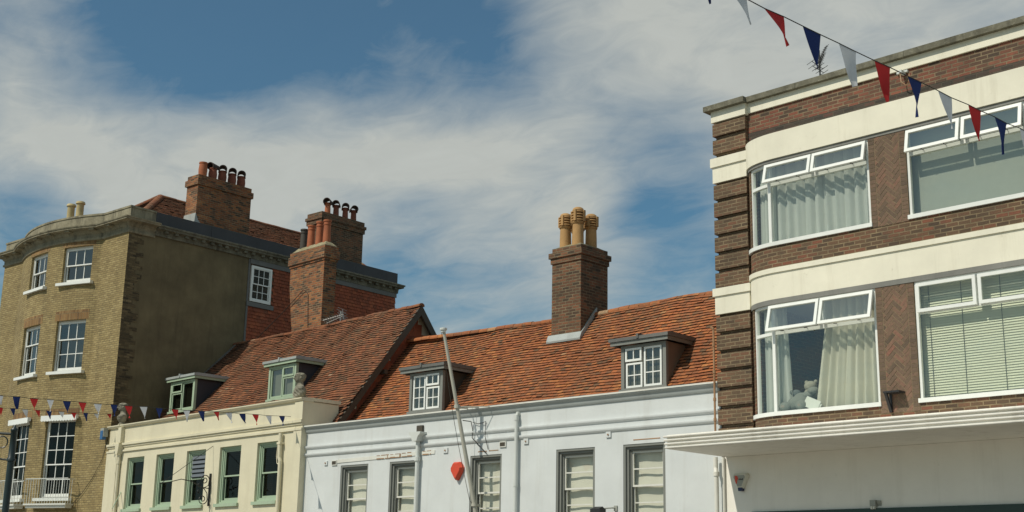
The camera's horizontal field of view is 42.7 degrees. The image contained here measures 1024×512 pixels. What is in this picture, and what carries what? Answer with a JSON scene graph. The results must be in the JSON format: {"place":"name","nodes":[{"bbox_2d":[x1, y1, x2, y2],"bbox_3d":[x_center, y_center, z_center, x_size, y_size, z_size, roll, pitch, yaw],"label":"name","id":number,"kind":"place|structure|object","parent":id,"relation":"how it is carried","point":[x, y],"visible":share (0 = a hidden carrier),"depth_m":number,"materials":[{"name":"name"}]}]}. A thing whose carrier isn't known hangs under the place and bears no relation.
{"place":"outdoors","nodes":[
{"label":"outdoors","id":0,"kind":"place"},
{"bbox_2d":[0,161,405,511],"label":"bow fronted building","id":1,"kind":"structure","parent":0,"point":[134,306],"depth_m":45.58,"materials":[{"name":"brick"}]},
{"bbox_2d":[0,417,45,509],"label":"window","id":2,"kind":"structure","parent":1,"relation":"in","point":[22,424],"depth_m":45.18,"materials":[{"name":"white paint"}]},
{"bbox_2d":[13,325,61,380],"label":"window","id":3,"kind":"structure","parent":1,"relation":"in","point":[29,375],"depth_m":46.22,"materials":[{"name":"white paint"}]},
{"bbox_2d":[23,253,69,294],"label":"window","id":4,"kind":"structure","parent":1,"relation":"in","point":[40,258],"depth_m":46.89,"materials":[{"name":"white paint"}]},
{"bbox_2d":[23,414,78,508],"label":"window","id":5,"kind":"structure","parent":1,"relation":"in","point":[61,432],"depth_m":43.92,"materials":[{"name":"white paint"}]},
{"bbox_2d":[46,319,85,374],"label":"window","id":6,"kind":"structure","parent":1,"relation":"in","point":[76,333],"depth_m":45.28,"materials":[{"name":"white paint"}]},
{"bbox_2d":[55,246,93,286],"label":"window","id":7,"kind":"structure","parent":1,"relation":"in","point":[83,264],"depth_m":45.85,"materials":[{"name":"white paint"}]},
{"bbox_2d":[73,439,107,502],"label":"cable","id":8,"kind":"object","parent":1,"relation":"attached to","point":[94,474],"visible":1,"depth_m":42.68,"materials":[{"name":"black rubber"}]},
{"bbox_2d":[249,265,272,304],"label":"window","id":9,"kind":"structure","parent":1,"relation":"in","point":[261,277],"depth_m":48.13,"materials":[{"name":"white paint"}]},
{"bbox_2d":[0,0,1023,334],"label":"sky","id":10,"kind":"structure","parent":0,"point":[460,134],"materials":[{"name":"blue"}]},
{"bbox_2d":[708,0,1023,154],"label":"bunting string","id":11,"kind":"object","parent":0,"point":[848,53],"visible":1,"depth_m":9.09,"materials":[{"name":"multicoloured fabric"}]},
{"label":"pavement","id":12,"kind":"structure","parent":0,"visible":0},
{"bbox_2d":[0,425,17,511],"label":"lamp post","id":13,"kind":"object","parent":12,"relation":"on","point":[10,459],"visible":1,"depth_m":22.21,"materials":[{"name":"black metal"}]},
{"bbox_2d":[101,219,436,511],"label":"cream building","id":14,"kind":"structure","parent":12,"relation":"on","point":[344,366],"depth_m":39.04,"materials":[{"name":"paint"}]},
{"bbox_2d":[0,407,110,420],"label":"bunting string","id":15,"kind":"object","parent":14,"relation":"attached to","point":[25,411],"visible":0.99,"depth_m":40.79,"materials":[{"name":"multicoloured fabric"}]},
{"bbox_2d":[100,428,107,439],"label":"floodlight","id":16,"kind":"object","parent":14,"relation":"attached to","point":[103,433],"visible":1,"depth_m":42.53,"materials":[{"name":"plastic"}]},
{"bbox_2d":[117,403,128,424],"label":"bust","id":17,"kind":"object","parent":14,"relation":"on","point":[121,417],"visible":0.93,"depth_m":42.14,"materials":[{"name":"grey stone"}]},
{"bbox_2d":[120,457,143,511],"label":"window","id":18,"kind":"structure","parent":14,"relation":"in","point":[136,465],"depth_m":41.09,"materials":[{"name":"green paint"}]},
{"bbox_2d":[0,395,290,424],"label":"bunting string","id":19,"kind":"object","parent":14,"relation":"attached to","point":[16,399],"visible":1,"depth_m":28.79,"materials":[{"name":"multicoloured fabric"}]},
{"bbox_2d":[149,453,174,510],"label":"window","id":20,"kind":"structure","parent":14,"relation":"in","point":[165,462],"depth_m":39.80,"materials":[{"name":"green paint"}]},
{"bbox_2d":[159,446,212,505],"bbox_3d":[-9.239,6.177,37.121,1.620,1.716,0.051,14,-19,-42],"label":"sign bracket","id":21,"kind":"object","parent":14,"relation":"attached to","point":[209,488],"visible":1,"depth_m":37.44,"materials":[{"name":"black metal"}]},
{"bbox_2d":[180,449,205,508],"bbox_3d":[-9.243,6.541,38.347,0.285,1.690,1.170,14,-19,-42],"label":"window","id":22,"kind":"structure","parent":14,"relation":"in","point":[196,469],"depth_m":38.52,"materials":[{"name":"green paint"}]},
{"bbox_2d":[213,445,240,506],"bbox_3d":[-7.955,6.236,37.040,0.285,1.690,1.210,14,-19,-42],"label":"window","id":23,"kind":"structure","parent":14,"relation":"in","point":[231,456],"depth_m":37.21,"materials":[{"name":"green paint"}]},
{"bbox_2d":[250,441,277,504],"bbox_3d":[-6.630,5.922,35.694,0.285,1.690,1.180,14,-19,-42],"label":"window","id":24,"kind":"structure","parent":14,"relation":"in","point":[267,466],"depth_m":35.87,"materials":[{"name":"green paint"}]},
{"bbox_2d":[257,290,305,337],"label":"cable","id":25,"kind":"object","parent":14,"relation":"attached to","point":[281,313],"visible":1,"depth_m":44.49,"materials":[{"name":"black rubber"}]},
{"bbox_2d":[292,373,306,397],"bbox_3d":[-5.761,3.513,35.487,0.382,0.700,0.538,7,-15,-23],"label":"bust","id":26,"kind":"object","parent":14,"relation":"on","point":[299,390],"visible":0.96,"depth_m":35.38,"materials":[{"name":"grey stone"}]},
{"bbox_2d":[322,307,346,323],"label":"roof aerial","id":27,"kind":"object","parent":14,"relation":"attached to","point":[340,315],"visible":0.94,"depth_m":41.72,"materials":[{"name":"metal"}]},
{"bbox_2d":[302,207,722,511],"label":"white building","id":28,"kind":"structure","parent":12,"relation":"on","point":[584,371],"depth_m":31.16,"materials":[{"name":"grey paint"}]},
{"bbox_2d":[339,464,367,511],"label":"window","id":29,"kind":"structure","parent":28,"relation":"in","point":[346,470],"depth_m":33.46,"materials":[{"name":"grey paint"}]},
{"bbox_2d":[347,472,366,511],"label":"window blind","id":30,"kind":"object","parent":28,"relation":"attached to","point":[356,478],"depth_m":33.43,"materials":[{"name":"beige fabric"}]},
{"bbox_2d":[388,460,414,511],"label":"window","id":31,"kind":"structure","parent":28,"relation":"in","point":[394,482],"depth_m":32.21,"materials":[{"name":"grey paint"}]},
{"bbox_2d":[398,468,414,511],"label":"window blind","id":32,"kind":"object","parent":28,"relation":"attached to","point":[406,489],"depth_m":32.20,"materials":[{"name":"beige fabric"}]},
{"bbox_2d":[451,462,464,479],"bbox_3d":[-1.290,5.037,30.664,0.380,0.420,0.130,-12,-19,42],"label":"alarm box","id":33,"kind":"object","parent":28,"relation":"attached to","point":[457,468],"visible":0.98,"depth_m":30.60,"materials":[{"name":"red plastic"}]},
{"bbox_2d":[440,327,489,511],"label":"flagpole","id":34,"kind":"object","parent":28,"relation":"attached to","point":[457,407],"visible":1,"depth_m":30.19,"materials":[{"name":"metal"}]},
{"bbox_2d":[462,420,486,452],"bbox_3d":[-0.925,4.171,30.271,0.516,0.776,0.495,-13,-20,43],"label":"cable","id":35,"kind":"object","parent":28,"relation":"attached to","point":[472,436],"visible":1,"depth_m":30.41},
{"bbox_2d":[469,454,501,511],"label":"window","id":36,"kind":"structure","parent":28,"relation":"in","point":[476,461],"depth_m":30.31,"materials":[{"name":"grey paint"}]},
{"bbox_2d":[478,463,499,511],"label":"window blind","id":37,"kind":"object","parent":28,"relation":"attached to","point":[489,484],"depth_m":30.31,"materials":[{"name":"beige fabric"}]},
{"bbox_2d":[556,447,594,511],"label":"window","id":38,"kind":"structure","parent":28,"relation":"in","point":[562,454],"depth_m":28.53,"materials":[{"name":"grey paint"}]},
{"bbox_2d":[565,456,592,511],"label":"window blind","id":39,"kind":"object","parent":28,"relation":"attached to","point":[577,464],"depth_m":28.48,"materials":[{"name":"beige fabric"}]},
{"bbox_2d":[590,506,617,511],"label":"wall light","id":40,"kind":"object","parent":28,"relation":"attached to","point":[600,509],"visible":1,"depth_m":27.22,"materials":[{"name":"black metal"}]},
{"bbox_2d":[624,442,665,511],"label":"window","id":41,"kind":"structure","parent":28,"relation":"in","point":[630,450],"depth_m":27.27,"materials":[{"name":"grey paint"}]},
{"bbox_2d":[633,452,663,511],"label":"window blind","id":42,"kind":"object","parent":28,"relation":"attached to","point":[649,476],"depth_m":27.22,"materials":[{"name":"beige fabric"}]},
{"bbox_2d":[663,16,1023,511],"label":"brick building","id":43,"kind":"structure","parent":12,"relation":"on","point":[916,450],"depth_m":23.84,"materials":[{"name":"brown brick"}]},
{"bbox_2d":[733,473,749,490],"bbox_3d":[4.422,4.373,25.309,0.360,0.340,0.108,-13,-20,43],"label":"alarm box","id":44,"kind":"object","parent":43,"relation":"attached to","point":[741,480],"visible":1,"depth_m":25.25,"materials":[{"name":"white plastic"}]},
{"bbox_2d":[760,167,776,244],"bbox_3d":[5.073,-0.945,25.955,0.078,1.610,0.461,8,-16,-27],"label":"curtain","id":45,"kind":"object","parent":43,"relation":"hanging from","point":[764,218],"visible":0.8,"depth_m":25.95,"materials":[{"name":"white fabric"}]},
{"bbox_2d":[764,309,782,412],"bbox_3d":[5.019,2.028,25.209,0.099,2.060,0.463,8,-16,-26],"label":"curtain","id":46,"kind":"object","parent":43,"relation":"hanging from","point":[769,375],"visible":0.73,"depth_m":25.17,"materials":[{"name":"white fabric"}]},
{"bbox_2d":[779,307,792,401],"bbox_3d":[5.211,1.974,24.980,0.326,2.060,0.097,-13,-20,43],"label":"curtain","id":47,"kind":"object","parent":43,"relation":"hanging from","point":[787,388],"visible":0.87,"depth_m":24.95,"materials":[{"name":"white fabric"}]},
{"bbox_2d":[779,387,817,410],"bbox_3d":[5.406,2.700,24.602,0.776,0.455,0.382,-13,-20,43],"label":"soft toy","id":48,"kind":"object","parent":43,"relation":"on","point":[796,402],"visible":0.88,"depth_m":24.50,"materials":[{"name":"grey fabric"}]},
{"bbox_2d":[790,390,800,396],"bbox_3d":[5.409,2.698,24.738,0.297,0.345,0.234,-13,-20,43],"label":"soft toy","id":49,"kind":"object","parent":48,"relation":"on","point":[793,392],"visible":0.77,"depth_m":24.71,"materials":[{"name":"grey fabric"}]},
{"bbox_2d":[804,379,817,398],"bbox_3d":[5.646,2.527,24.687,0.295,0.380,0.232,-13,-20,43],"label":"soft toy","id":50,"kind":"object","parent":48,"relation":"on","point":[808,384],"visible":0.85,"depth_m":24.62,"materials":[{"name":"grey fabric"}]},
{"bbox_2d":[749,140,872,255],"bbox_3d":[5.568,-1.119,25.134,0.454,1.695,2.956,12,-18,-38],"label":"window","id":51,"kind":"structure","parent":43,"relation":"in","point":[811,166],"depth_m":25.13,"materials":[{"name":"white paint"}]},
{"bbox_2d":[805,396,821,408],"bbox_3d":[5.567,2.753,24.271,0.383,0.343,0.062,-13,-20,43],"label":"paper","id":52,"kind":"object","parent":43,"relation":"on","point":[812,402],"visible":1,"depth_m":24.27,"materials":[{"name":"white paper"}]},
{"bbox_2d":[753,289,881,419],"bbox_3d":[5.497,1.849,24.374,0.487,2.145,2.956,12,-18,-38],"label":"window","id":53,"kind":"structure","parent":43,"relation":"in","point":[819,310],"depth_m":24.43,"materials":[{"name":"white paint"}]},
{"bbox_2d":[807,44,828,74],"bbox_3d":[6.764,-3.660,28.675,0.396,2.090,0.420,5,-15,-16],"label":"roof aerial","id":54,"kind":"object","parent":43,"relation":"attached to","point":[821,57],"visible":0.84,"depth_m":28.81,"materials":[{"name":"grey metal"}]},
{"bbox_2d":[775,147,869,240],"bbox_3d":[5.938,-1.152,25.067,2.188,1.610,0.122,-13,-20,43],"label":"curtain","id":55,"kind":"object","parent":43,"relation":"hanging from","point":[826,202],"visible":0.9,"depth_m":25.04,"materials":[{"name":"white fabric"}]},
{"bbox_2d":[817,294,878,406],"bbox_3d":[6.149,1.759,24.058,1.354,2.060,0.139,-13,-20,43],"label":"curtain","id":56,"kind":"object","parent":43,"relation":"hanging from","point":[848,372],"visible":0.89,"depth_m":24.01,"materials":[{"name":"beige fabric"}]},
{"bbox_2d":[870,500,881,508],"bbox_3d":[6.446,4.410,23.218,0.190,0.160,0.100,-13,-20,43],"label":"cable clamp","id":57,"kind":"object","parent":43,"relation":"attached to","point":[874,504],"visible":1,"depth_m":23.21,"materials":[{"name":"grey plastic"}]},
{"bbox_2d":[883,390,904,412],"bbox_3d":[6.668,2.533,22.814,0.300,0.350,0.220,-13,-20,43],"label":"wall bracket","id":58,"kind":"object","parent":43,"relation":"attached to","point":[889,401],"depth_m":22.89,"materials":[{"name":"black metal"}]},
{"bbox_2d":[896,70,909,85],"bbox_3d":[7.293,-3.305,24.402,0.290,0.350,0.162,-13,-20,43],"label":"wall hook","id":59,"kind":"object","parent":43,"relation":"attached to","point":[902,71],"depth_m":24.40,"materials":[{"name":"grey metal"}]},
{"bbox_2d":[904,101,1023,218],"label":"window","id":60,"kind":"structure","parent":43,"relation":"in","point":[959,122],"depth_m":22.97,"materials":[{"name":"white paint"}]},
{"bbox_2d":[910,108,1023,213],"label":"window blind","id":61,"kind":"object","parent":43,"relation":"attached to","point":[986,169],"depth_m":23.05,"materials":[{"name":"grey fabric"}]},
{"bbox_2d":[914,265,1023,402],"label":"window","id":62,"kind":"structure","parent":43,"relation":"in","point":[977,290],"depth_m":22.31,"materials":[{"name":"white paint"}]},
{"bbox_2d":[920,271,1023,397],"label":"window blind","id":63,"kind":"object","parent":43,"relation":"attached to","point":[960,358],"depth_m":22.32,"materials":[{"name":"white plastic"}]}
]}

